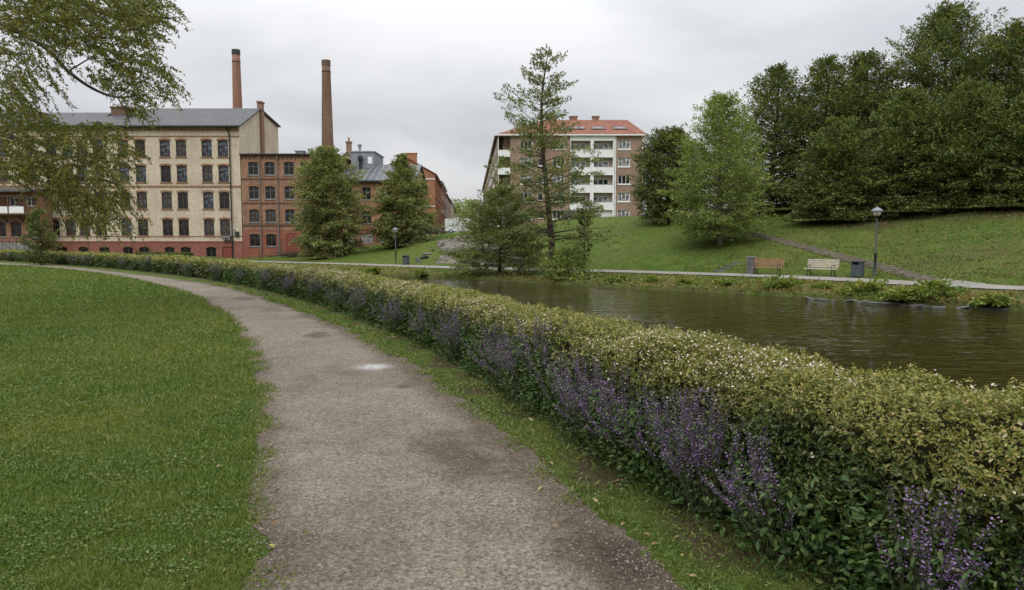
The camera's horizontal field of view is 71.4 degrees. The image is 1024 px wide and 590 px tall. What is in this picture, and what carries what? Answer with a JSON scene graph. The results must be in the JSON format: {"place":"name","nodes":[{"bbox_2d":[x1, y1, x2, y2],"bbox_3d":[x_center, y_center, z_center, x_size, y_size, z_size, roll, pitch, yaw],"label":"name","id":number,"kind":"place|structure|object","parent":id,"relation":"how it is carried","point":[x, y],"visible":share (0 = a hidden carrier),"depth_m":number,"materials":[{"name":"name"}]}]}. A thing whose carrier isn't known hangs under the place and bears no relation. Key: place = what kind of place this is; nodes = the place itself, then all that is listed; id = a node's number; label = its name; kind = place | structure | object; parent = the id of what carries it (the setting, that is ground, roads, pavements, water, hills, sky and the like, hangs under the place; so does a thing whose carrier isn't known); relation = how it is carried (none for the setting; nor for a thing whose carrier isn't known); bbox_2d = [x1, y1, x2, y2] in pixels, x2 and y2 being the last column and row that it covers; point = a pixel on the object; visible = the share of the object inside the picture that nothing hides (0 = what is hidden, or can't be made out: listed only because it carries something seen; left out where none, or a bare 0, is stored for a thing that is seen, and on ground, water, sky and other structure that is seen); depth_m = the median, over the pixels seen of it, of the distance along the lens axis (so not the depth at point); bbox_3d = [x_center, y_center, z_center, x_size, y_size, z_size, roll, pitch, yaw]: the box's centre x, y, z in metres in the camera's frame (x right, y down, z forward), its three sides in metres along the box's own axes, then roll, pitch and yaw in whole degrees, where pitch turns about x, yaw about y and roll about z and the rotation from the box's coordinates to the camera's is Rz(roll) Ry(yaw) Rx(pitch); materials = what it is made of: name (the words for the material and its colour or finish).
{"place":"outdoors","nodes":[
{"label":"outdoors","id":0,"kind":"place"},
{"bbox_2d":[0,264,263,589],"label":"lawn grass","id":1,"kind":"structure","parent":0,"point":[46,306],"depth_m":5.91,"materials":[{"name":"green plant"}]},
{"bbox_2d":[0,263,688,589],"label":"gravel path","id":2,"kind":"structure","parent":0,"point":[253,309],"depth_m":4.62,"materials":[{"name":"grey gravel"}]},
{"bbox_2d":[0,208,1023,589],"bbox_3d":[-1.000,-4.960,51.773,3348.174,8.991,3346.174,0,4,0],"label":"ground","id":3,"kind":"structure","parent":0,"point":[652,260],"depth_m":35.22,"materials":[{"name":"green plant"}]},
{"bbox_2d":[0,188,53,251],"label":"balcony annex","id":4,"kind":"object","parent":3,"relation":"on","point":[12,219],"visible":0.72,"depth_m":92.10,"materials":[{"name":"brick"}]},
{"bbox_2d":[9,219,22,237],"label":"window","id":5,"kind":"structure","parent":4,"relation":"in","point":[15,224],"depth_m":92.37,"materials":[{"name":"grey glass"}]},
{"bbox_2d":[18,208,66,264],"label":"dark shrub","id":6,"kind":"object","parent":3,"relation":"on","point":[41,247],"visible":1,"depth_m":46.13,"materials":[{"name":"green plant"}]},
{"bbox_2d":[0,0,192,256],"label":"weeping tree","id":7,"kind":"object","parent":3,"relation":"on","point":[130,15],"visible":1,"depth_m":13.90,"materials":[{"name":"green plant"}]},
{"bbox_2d":[0,101,280,257],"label":"factory building","id":8,"kind":"structure","parent":3,"relation":"on","point":[188,194],"depth_m":95.42,"materials":[{"name":"beige brick"}]},
{"bbox_2d":[134,163,146,182],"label":"window","id":9,"kind":"structure","parent":8,"relation":"in","point":[142,167],"depth_m":95.19,"materials":[{"name":"grey glass"}]},
{"bbox_2d":[135,190,147,209],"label":"window","id":10,"kind":"structure","parent":8,"relation":"in","point":[141,194],"depth_m":95.45,"materials":[{"name":"grey glass"}]},
{"bbox_2d":[158,138,170,157],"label":"window","id":11,"kind":"structure","parent":8,"relation":"in","point":[164,142],"depth_m":94.91,"materials":[{"name":"glass"}]},
{"bbox_2d":[159,163,171,182],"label":"window","id":12,"kind":"structure","parent":8,"relation":"in","point":[165,168],"depth_m":95.19,"materials":[{"name":"grey glass"}]},
{"bbox_2d":[160,190,172,209],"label":"window","id":13,"kind":"structure","parent":8,"relation":"in","point":[166,194],"depth_m":95.45,"materials":[{"name":"grey glass"}]},
{"bbox_2d":[161,217,173,236],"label":"window","id":14,"kind":"structure","parent":8,"relation":"in","point":[167,221],"depth_m":95.73,"materials":[{"name":"grey glass"}]},
{"bbox_2d":[175,138,186,157],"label":"window","id":15,"kind":"structure","parent":8,"relation":"in","point":[180,142],"depth_m":94.91,"materials":[{"name":"glass"}]},
{"bbox_2d":[175,163,187,182],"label":"window","id":16,"kind":"structure","parent":8,"relation":"in","point":[181,168],"depth_m":95.19,"materials":[{"name":"grey glass"}]},
{"bbox_2d":[176,190,188,209],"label":"window","id":17,"kind":"structure","parent":8,"relation":"in","point":[182,194],"depth_m":95.45,"materials":[{"name":"grey glass"}]},
{"bbox_2d":[177,217,189,236],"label":"window","id":18,"kind":"structure","parent":8,"relation":"in","point":[183,221],"depth_m":95.73,"materials":[{"name":"black glass"}]},
{"bbox_2d":[200,138,212,157],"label":"window","id":19,"kind":"structure","parent":8,"relation":"in","point":[206,142],"depth_m":94.91,"materials":[{"name":"glass"}]},
{"bbox_2d":[201,163,213,182],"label":"window","id":20,"kind":"structure","parent":8,"relation":"in","point":[207,171],"depth_m":95.19,"materials":[{"name":"grey glass"}]},
{"bbox_2d":[202,190,214,209],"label":"window","id":21,"kind":"structure","parent":8,"relation":"in","point":[207,194],"depth_m":95.45,"materials":[{"name":"brown paint"}]},
{"bbox_2d":[203,217,214,236],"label":"window","id":22,"kind":"structure","parent":8,"relation":"in","point":[208,221],"depth_m":95.73,"materials":[{"name":"grey glass"}]},
{"bbox_2d":[216,138,228,157],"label":"window","id":23,"kind":"structure","parent":8,"relation":"in","point":[222,142],"depth_m":94.91,"materials":[{"name":"grey glass"}]},
{"bbox_2d":[217,163,229,182],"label":"window","id":24,"kind":"structure","parent":8,"relation":"in","point":[223,168],"depth_m":95.19,"materials":[{"name":"grey glass"}]},
{"bbox_2d":[218,190,230,209],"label":"window","id":25,"kind":"structure","parent":8,"relation":"in","point":[223,194],"depth_m":95.45,"materials":[{"name":"brown paint"}]},
{"bbox_2d":[219,217,230,236],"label":"window","id":26,"kind":"structure","parent":8,"relation":"in","point":[224,221],"depth_m":95.73,"materials":[{"name":"grey glass"}]},
{"bbox_2d":[135,251,193,256],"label":"dark hedge","id":27,"kind":"object","parent":3,"relation":"on","point":[174,253],"visible":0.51,"depth_m":76.05,"materials":[{"name":"green plant"}]},
{"bbox_2d":[231,49,241,107],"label":"factory chimney","id":28,"kind":"object","parent":3,"relation":"on","point":[236,85],"visible":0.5,"depth_m":119.06,"materials":[{"name":"red brick"}]},
{"bbox_2d":[170,285,317,589],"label":"edge grass","id":29,"kind":"structure","parent":3,"relation":"on","point":[228,317],"depth_m":6.40,"materials":[{"name":"green plant"}]},
{"bbox_2d":[239,150,350,257],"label":"brick building","id":30,"kind":"structure","parent":3,"relation":"on","point":[266,187],"depth_m":95.42,"materials":[{"name":"red brick"}]},
{"bbox_2d":[247,160,258,175],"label":"window","id":31,"kind":"structure","parent":30,"relation":"in","point":[252,164],"depth_m":95.19,"materials":[{"name":"grey glass"}]},
{"bbox_2d":[248,184,258,199],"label":"window","id":32,"kind":"structure","parent":30,"relation":"in","point":[253,188],"depth_m":95.42,"materials":[{"name":"grey glass"}]},
{"bbox_2d":[248,207,259,222],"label":"window","id":33,"kind":"structure","parent":30,"relation":"in","point":[254,212],"depth_m":95.68,"materials":[{"name":"brown paint"}]},
{"bbox_2d":[249,232,260,246],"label":"window","id":34,"kind":"structure","parent":30,"relation":"in","point":[254,236],"depth_m":95.84,"materials":[{"name":"grey glass"}]},
{"bbox_2d":[263,160,275,175],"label":"window","id":35,"kind":"structure","parent":30,"relation":"in","point":[269,164],"depth_m":95.19,"materials":[{"name":"grey glass"}]},
{"bbox_2d":[264,184,275,199],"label":"window","id":36,"kind":"structure","parent":30,"relation":"in","point":[269,188],"depth_m":95.42,"materials":[{"name":"grey glass"}]},
{"bbox_2d":[265,207,276,222],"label":"window","id":37,"kind":"structure","parent":30,"relation":"in","point":[270,211],"depth_m":95.66,"materials":[{"name":"brown paint"}]},
{"bbox_2d":[283,160,294,175],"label":"window","id":38,"kind":"structure","parent":30,"relation":"in","point":[288,164],"depth_m":95.19,"materials":[{"name":"grey glass"}]},
{"bbox_2d":[321,59,333,152],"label":"factory chimney","id":39,"kind":"object","parent":3,"relation":"on","point":[327,129],"visible":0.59,"depth_m":111.44,"materials":[{"name":"brick"}]},
{"bbox_2d":[287,144,371,258],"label":"leafy tree","id":40,"kind":"object","parent":3,"relation":"on","point":[317,196],"visible":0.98,"depth_m":79.93,"materials":[{"name":"green plant"}]},
{"bbox_2d":[321,286,350,310],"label":"purple flower clump","id":41,"kind":"object","parent":3,"relation":"on","point":[335,303],"visible":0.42,"depth_m":16.11,"materials":[{"name":"green plant"}]},
{"bbox_2d":[342,283,370,318],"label":"purple flower clump","id":42,"kind":"object","parent":3,"relation":"on","point":[359,302],"visible":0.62,"depth_m":14.46,"materials":[{"name":"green plant"}]},
{"bbox_2d":[339,144,426,246],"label":"brick wing","id":43,"kind":"structure","parent":3,"relation":"on","point":[371,162],"depth_m":96.18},
{"bbox_2d":[369,298,411,333],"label":"purple flower clump","id":44,"kind":"object","parent":3,"relation":"on","point":[393,318],"visible":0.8,"depth_m":12.19,"materials":[{"name":"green plant"}]},
{"bbox_2d":[359,153,447,246],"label":"leafy tree","id":45,"kind":"object","parent":3,"relation":"on","point":[396,200],"visible":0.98,"depth_m":83.99,"materials":[{"name":"green plant"}]},
{"bbox_2d":[388,153,442,234],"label":"corner house","id":46,"kind":"structure","parent":3,"relation":"on","point":[435,185],"depth_m":124.35,"materials":[{"name":"red brick"}]},
{"bbox_2d":[407,304,436,346],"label":"purple flower clump","id":47,"kind":"object","parent":3,"relation":"on","point":[419,336],"visible":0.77,"depth_m":10.86,"materials":[{"name":"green plant"}]},
{"bbox_2d":[0,309,860,589],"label":"clover","id":48,"kind":"object","parent":3,"relation":"on","point":[130,523],"visible":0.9,"depth_m":4.57,"materials":[{"name":"green plant"}]},
{"bbox_2d":[212,283,666,568],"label":"edge grass","id":49,"kind":"structure","parent":3,"relation":"on","point":[370,341],"depth_m":7.67,"materials":[{"name":"green plant"}]},
{"bbox_2d":[440,180,446,233],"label":"street house","id":50,"kind":"structure","parent":3,"relation":"on","point":[443,200],"depth_m":163.15,"materials":[{"name":"brown brick"}]},
{"bbox_2d":[428,304,471,361],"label":"purple flower clump","id":51,"kind":"object","parent":3,"relation":"on","point":[455,331],"visible":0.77,"depth_m":9.45,"materials":[{"name":"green plant"}]},
{"bbox_2d":[444,218,479,232],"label":"parked van","id":52,"kind":"object","parent":3,"relation":"on","point":[450,229],"visible":0.43,"depth_m":99.64,"materials":[{"name":"grey paint"}]},
{"bbox_2d":[454,197,482,231],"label":"street tree","id":53,"kind":"object","parent":3,"relation":"on","point":[463,206],"visible":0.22,"depth_m":266.76,"materials":[{"name":"green plant"}]},
{"bbox_2d":[435,235,522,264],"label":"cobble bank","id":54,"kind":"structure","parent":3,"relation":"on","point":[448,245],"depth_m":74.44,"materials":[{"name":"stone"}]},
{"bbox_2d":[461,325,503,374],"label":"purple flower clump","id":55,"kind":"object","parent":3,"relation":"on","point":[473,361],"visible":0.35,"depth_m":8.38,"materials":[{"name":"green plant"}]},
{"bbox_2d":[424,182,558,274],"bbox_3d":[-1.245,-4.271,47.425,9.208,6.670,7.976,0,4,0],"label":"maple tree","id":56,"kind":"object","parent":3,"relation":"on","point":[472,255],"visible":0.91,"depth_m":46.00,"materials":[{"name":"green plant"}]},
{"bbox_2d":[460,333,528,392],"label":"purple flower clump","id":57,"kind":"object","parent":3,"relation":"on","point":[493,367],"visible":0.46,"depth_m":7.56,"materials":[{"name":"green plant"}]},
{"bbox_2d":[0,248,1023,589],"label":"clipped hedge","id":58,"kind":"object","parent":3,"relation":"on","point":[854,430],"visible":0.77,"depth_m":3.73,"materials":[{"name":"green plant"}]},
{"bbox_2d":[479,311,568,405],"bbox_3d":[0.172,0.631,7.092,0.975,0.905,0.942,4,6,39],"label":"purple flower clump","id":59,"kind":"object","parent":3,"relation":"on","point":[520,344],"visible":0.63,"depth_m":7.01,"materials":[{"name":"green plant"}]},
{"bbox_2d":[516,337,575,416],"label":"purple flower clump","id":60,"kind":"object","parent":3,"relation":"on","point":[529,396],"visible":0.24,"depth_m":6.55,"materials":[{"name":"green plant"}]},
{"bbox_2d":[484,44,631,277],"bbox_3d":[2.800,-7.655,42.516,8.397,14.097,7.255,2,5,29],"label":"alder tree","id":61,"kind":"object","parent":3,"relation":"on","point":[543,143],"visible":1,"depth_m":42.16,"materials":[{"name":"green plant"}]},
{"bbox_2d":[482,116,646,226],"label":"apartment block","id":62,"kind":"structure","parent":3,"relation":"on","point":[618,142],"depth_m":114.03,"materials":[{"name":"white paint"}]},
{"bbox_2d":[532,345,596,430],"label":"purple flower clump","id":63,"kind":"object","parent":3,"relation":"on","point":[558,386],"visible":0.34,"depth_m":6.05,"materials":[{"name":"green plant"}]},
{"bbox_2d":[533,242,603,279],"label":"bank bush","id":64,"kind":"object","parent":3,"relation":"on","point":[567,257],"visible":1,"depth_m":41.80,"materials":[{"name":"green plant"}]},
{"bbox_2d":[573,208,592,272],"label":"sapling","id":65,"kind":"object","parent":3,"relation":"on","point":[586,222],"visible":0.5,"depth_m":43.72,"materials":[{"name":"green plant"}]},
{"bbox_2d":[550,352,623,447],"bbox_3d":[0.630,0.837,5.782,0.845,0.664,0.942,-1,5,-15],"label":"purple flower clump","id":66,"kind":"object","parent":3,"relation":"on","point":[562,390],"visible":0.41,"depth_m":5.60,"materials":[{"name":"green plant"}]},
{"bbox_2d":[574,198,604,217],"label":"garden shrub","id":67,"kind":"object","parent":3,"relation":"on","point":[588,204],"visible":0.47,"depth_m":83.04,"materials":[{"name":"green plant"}]},
{"bbox_2d":[550,356,647,454],"bbox_3d":[0.722,0.841,5.472,0.754,0.724,0.780,-4,6,-42],"label":"purple flower clump","id":68,"kind":"object","parent":3,"relation":"on","point":[597,390],"visible":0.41,"depth_m":5.41,"materials":[{"name":"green plant"}]},
{"bbox_2d":[201,209,1023,285],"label":"slope grass","id":69,"kind":"structure","parent":3,"relation":"on","point":[808,246],"depth_m":44.80,"materials":[{"name":"green plant"}]},
{"bbox_2d":[216,260,1023,306],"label":"bank grass","id":70,"kind":"structure","parent":3,"relation":"on","point":[804,288],"depth_m":36.16,"materials":[{"name":"green plant"}]},
{"bbox_2d":[584,377,656,466],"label":"purple flower clump","id":71,"kind":"object","parent":3,"relation":"on","point":[600,431],"visible":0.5,"depth_m":5.05,"materials":[{"name":"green plant"}]},
{"bbox_2d":[595,377,682,483],"bbox_3d":[1.014,0.925,4.905,0.879,0.620,0.789,0,4,1],"label":"purple flower clump","id":72,"kind":"object","parent":3,"relation":"on","point":[627,441],"visible":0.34,"depth_m":4.81,"materials":[{"name":"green plant"}]},
{"bbox_2d":[626,122,708,223],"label":"round tree","id":73,"kind":"object","parent":3,"relation":"on","point":[653,165],"visible":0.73,"depth_m":61.72,"materials":[{"name":"green plant"}]},
{"bbox_2d":[613,382,722,492],"bbox_3d":[1.040,0.891,4.585,0.685,0.741,0.831,-2,5,-30],"label":"purple flower clump","id":74,"kind":"object","parent":3,"relation":"on","point":[632,410],"visible":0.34,"depth_m":4.55,"materials":[{"name":"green plant"}]},
{"bbox_2d":[636,380,732,510],"bbox_3d":[1.147,0.927,4.350,0.780,0.724,0.754,3,5,33],"label":"purple flower clump","id":75,"kind":"object","parent":3,"relation":"on","point":[664,464],"visible":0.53,"depth_m":4.32,"materials":[{"name":"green plant"}]},
{"bbox_2d":[650,387,767,527],"bbox_3d":[1.175,0.936,4.116,0.772,0.742,0.799,0,4,2],"label":"purple flower clump","id":76,"kind":"object","parent":3,"relation":"on","point":[714,482],"visible":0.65,"depth_m":4.11,"materials":[{"name":"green plant"}]},
{"bbox_2d":[655,88,778,245],"bbox_3d":[14.529,-8.810,50.388,8.404,11.358,8.717,0,4,0],"label":"birch tree","id":77,"kind":"object","parent":3,"relation":"on","point":[720,128],"visible":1,"depth_m":49.44,"materials":[{"name":"green plant"}]},
{"bbox_2d":[751,258,784,274],"bbox_3d":[14.685,-1.605,40.978,1.720,1.065,0.671,4,6,39],"label":"park bench","id":78,"kind":"object","parent":3,"relation":"on","point":[764,261],"visible":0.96,"depth_m":41.03,"materials":[{"name":"brown wood"}]},
{"bbox_2d":[714,60,832,213],"bbox_3d":[22.872,-13.262,61.900,11.719,13.893,11.876,2,5,20],"label":"hornbeam tree","id":79,"kind":"object","parent":3,"relation":"on","point":[778,76],"visible":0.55,"depth_m":60.43,"materials":[{"name":"green plant"}]},
{"bbox_2d":[701,424,853,583],"bbox_3d":[1.356,1.009,3.618,0.602,0.652,0.731,-4,6,-44],"label":"purple flower clump","id":80,"kind":"object","parent":3,"relation":"on","point":[751,523],"visible":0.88,"depth_m":3.55,"materials":[{"name":"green plant"}]},
{"bbox_2d":[753,272,807,289],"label":"bank plant","id":81,"kind":"object","parent":3,"relation":"on","point":[789,282],"visible":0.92,"depth_m":32.75,"materials":[{"name":"green plant"}]},
{"bbox_2d":[747,52,877,212],"bbox_3d":[26.238,-13.617,61.466,12.395,13.928,11.424,0,4,0],"label":"hornbeam tree","id":82,"kind":"object","parent":3,"relation":"on","point":[821,67],"visible":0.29,"depth_m":59.83,"materials":[{"name":"green plant"}]},
{"bbox_2d":[803,258,839,276],"bbox_3d":[16.965,-1.460,39.085,0.671,1.065,1.720,-4,6,-44],"label":"park bench","id":83,"kind":"object","parent":3,"relation":"on","point":[833,266],"visible":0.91,"depth_m":39.10,"materials":[{"name":"beige wood"}]},
{"bbox_2d":[777,114,899,223],"bbox_3d":[24.171,-9.192,52.754,7.583,8.341,8.302,-3,5,-34],"label":"hornbeam tree","id":84,"kind":"object","parent":3,"relation":"on","point":[829,204],"visible":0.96,"depth_m":51.82,"materials":[{"name":"green plant"}]},
{"bbox_2d":[741,232,940,279],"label":"hillside steps","id":85,"kind":"structure","parent":3,"relation":"on","point":[884,267],"depth_m":41.81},
{"bbox_2d":[683,208,1023,284],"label":"slope weeds","id":86,"kind":"object","parent":3,"relation":"on","point":[933,236],"visible":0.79,"depth_m":43.12,"materials":[{"name":"green plant"}]},
{"bbox_2d":[850,261,865,277],"bbox_3d":[18.375,-1.366,37.906,0.500,0.900,0.600,-3,5,-33],"label":"litter bin","id":87,"kind":"object","parent":3,"relation":"on","point":[857,268],"visible":0.98,"depth_m":37.72,"materials":[{"name":"black metal"}]},
{"bbox_2d":[836,277,889,295],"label":"bank plant","id":88,"kind":"object","parent":3,"relation":"on","point":[861,286],"visible":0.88,"depth_m":29.53,"materials":[{"name":"green plant"}]},
{"bbox_2d":[791,47,947,206],"bbox_3d":[29.698,-13.294,59.078,12.359,14.091,12.395,3,5,36],"label":"hornbeam tree","id":89,"kind":"object","parent":3,"relation":"on","point":[864,63],"visible":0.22,"depth_m":57.69,"materials":[{"name":"green plant"}]},
{"bbox_2d":[871,207,882,275],"bbox_3d":[19.042,-2.707,37.302,0.620,3.818,0.620,0,4,0],"label":"lamp post","id":90,"kind":"object","parent":3,"relation":"on","point":[876,212],"visible":0.98,"depth_m":37.24,"materials":[{"name":"grey metal"}]},
{"bbox_2d":[880,288,921,302],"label":"bank plant","id":91,"kind":"object","parent":3,"relation":"on","point":[894,295],"visible":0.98,"depth_m":27.58,"materials":[{"name":"green plant"}]},
{"bbox_2d":[841,85,976,217],"bbox_3d":[28.873,-10.278,52.495,8.498,10.089,9.727,-4,6,-39],"label":"hornbeam tree","id":92,"kind":"object","parent":3,"relation":"on","point":[905,109],"visible":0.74,"depth_m":50.89,"materials":[{"name":"green plant"}]},
{"bbox_2d":[836,484,1007,589],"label":"purple flower clump","id":93,"kind":"object","parent":3,"relation":"on","point":[911,568],"visible":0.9,"depth_m":2.84,"materials":[{"name":"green plant"}]},
{"bbox_2d":[882,277,970,300],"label":"bank plant","id":94,"kind":"object","parent":3,"relation":"on","point":[925,289],"visible":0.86,"depth_m":27.17,"materials":[{"name":"green plant"}]},
{"bbox_2d":[853,0,1022,205],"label":"hornbeam tree","id":95,"kind":"object","parent":3,"relation":"on","point":[953,34],"visible":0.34,"depth_m":54.89,"materials":[{"name":"green plant"}]},
{"bbox_2d":[893,76,1023,219],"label":"hornbeam tree","id":96,"kind":"object","parent":3,"relation":"on","point":[989,102],"visible":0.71,"depth_m":48.66,"materials":[{"name":"green plant"}]},
{"bbox_2d":[908,534,1023,589],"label":"purple flower clump","id":97,"kind":"object","parent":3,"relation":"on","point":[963,577],"visible":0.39,"depth_m":2.71,"materials":[{"name":"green plant"}]},
{"bbox_2d":[931,17,1023,196],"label":"hornbeam tree","id":98,"kind":"object","parent":3,"relation":"on","point":[1015,28],"visible":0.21,"depth_m":52.14,"materials":[{"name":"green plant"}]},
{"bbox_2d":[966,290,1013,308],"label":"bank plant","id":99,"kind":"object","parent":3,"relation":"on","point":[993,299],"visible":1,"depth_m":25.72,"materials":[{"name":"green plant"}]},
{"bbox_2d":[958,91,1023,208],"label":"hornbeam tree","id":100,"kind":"object","parent":3,"relation":"on","point":[1017,138],"visible":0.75,"depth_m":47.10,"materials":[{"name":"green plant"}]},
{"bbox_2d":[978,27,1023,106],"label":"hornbeam tree","id":101,"kind":"object","parent":3,"relation":"on","point":[1021,81],"visible":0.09,"depth_m":50.95,"materials":[{"name":"green plant"}]},
{"bbox_2d":[0,0,1023,231],"label":"sky","id":102,"kind":"structure","parent":0,"point":[421,77],"materials":[{"name":"grey"}]},
{"bbox_2d":[224,260,1023,289],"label":"riverside path","id":103,"kind":"structure","parent":0,"point":[901,282],"depth_m":39.98,"materials":[{"name":"grey gravel"}]},
{"bbox_2d":[374,275,1023,412],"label":"river","id":104,"kind":"structure","parent":0,"point":[980,347],"depth_m":21.52,"materials":[{"name":"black liquid"}]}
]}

